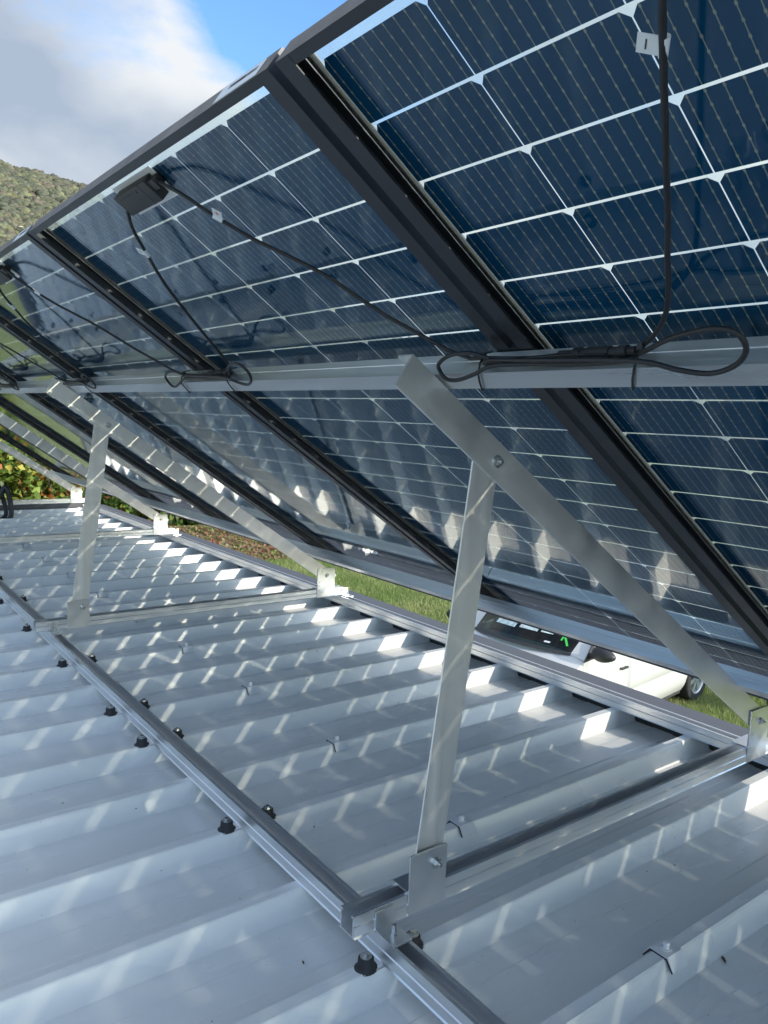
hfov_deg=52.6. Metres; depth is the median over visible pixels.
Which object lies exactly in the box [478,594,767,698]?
purlin
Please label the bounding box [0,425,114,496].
solar panel
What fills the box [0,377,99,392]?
purlin
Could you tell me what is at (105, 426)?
support frame
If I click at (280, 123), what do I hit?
solar panel
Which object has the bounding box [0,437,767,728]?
ground
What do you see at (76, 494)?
support frame
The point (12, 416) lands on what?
solar panel
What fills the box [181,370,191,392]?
cable tie
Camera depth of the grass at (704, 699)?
10.56 m
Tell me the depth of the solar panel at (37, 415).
4.97 m
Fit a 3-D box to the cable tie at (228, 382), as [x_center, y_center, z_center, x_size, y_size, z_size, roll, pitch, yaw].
[-0.372,-0.331,1.948,0.021,0.062,0.070,4,7,15]
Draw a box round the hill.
[0,192,741,461]
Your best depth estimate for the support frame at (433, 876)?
1.45 m
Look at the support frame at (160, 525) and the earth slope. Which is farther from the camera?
the earth slope
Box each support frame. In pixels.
[0,412,180,543]
[0,440,84,504]
[33,378,353,634]
[339,354,767,948]
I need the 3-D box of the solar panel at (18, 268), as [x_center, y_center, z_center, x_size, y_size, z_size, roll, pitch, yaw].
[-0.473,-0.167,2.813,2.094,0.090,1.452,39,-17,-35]
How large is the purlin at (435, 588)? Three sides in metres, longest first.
5.953 x 0.044 x 0.044 m
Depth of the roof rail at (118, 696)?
2.80 m
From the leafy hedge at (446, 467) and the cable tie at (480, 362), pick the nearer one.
the cable tie at (480, 362)
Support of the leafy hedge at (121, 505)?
on the ground at (537, 454)
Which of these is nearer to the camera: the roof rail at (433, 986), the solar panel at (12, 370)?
the roof rail at (433, 986)
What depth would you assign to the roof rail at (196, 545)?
5.80 m
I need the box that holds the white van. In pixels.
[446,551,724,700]
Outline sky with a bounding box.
[0,0,767,355]
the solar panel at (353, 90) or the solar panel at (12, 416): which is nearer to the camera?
the solar panel at (353, 90)
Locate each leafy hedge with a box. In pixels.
[0,441,162,513]
[101,476,320,525]
[132,427,557,510]
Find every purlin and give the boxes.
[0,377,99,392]
[50,470,478,608]
[92,336,767,391]
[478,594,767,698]
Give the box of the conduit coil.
[0,485,13,518]
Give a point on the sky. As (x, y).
(85, 84)
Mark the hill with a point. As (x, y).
(20, 246)
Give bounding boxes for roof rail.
[0,575,149,722]
[99,507,214,553]
[132,707,505,1023]
[209,548,767,765]
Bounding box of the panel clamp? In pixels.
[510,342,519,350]
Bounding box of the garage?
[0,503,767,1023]
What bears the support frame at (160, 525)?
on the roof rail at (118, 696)
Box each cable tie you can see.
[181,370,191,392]
[227,367,236,392]
[477,351,492,390]
[631,342,650,389]
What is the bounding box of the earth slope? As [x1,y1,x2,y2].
[187,528,337,560]
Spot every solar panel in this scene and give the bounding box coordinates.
[0,223,511,620]
[0,325,342,567]
[0,376,236,534]
[0,406,165,512]
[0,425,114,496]
[28,47,767,700]
[275,0,767,638]
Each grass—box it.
[260,550,496,623]
[666,656,767,735]
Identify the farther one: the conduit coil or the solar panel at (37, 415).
the conduit coil
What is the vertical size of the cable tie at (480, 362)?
0.062 m
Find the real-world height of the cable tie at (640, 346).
0.062 m
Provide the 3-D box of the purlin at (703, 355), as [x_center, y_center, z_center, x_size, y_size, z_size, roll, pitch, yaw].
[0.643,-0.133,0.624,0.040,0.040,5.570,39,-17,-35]
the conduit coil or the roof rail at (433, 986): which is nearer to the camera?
the roof rail at (433, 986)
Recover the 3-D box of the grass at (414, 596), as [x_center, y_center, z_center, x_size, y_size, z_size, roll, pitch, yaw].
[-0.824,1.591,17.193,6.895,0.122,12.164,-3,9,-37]
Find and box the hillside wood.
[0,159,767,459]

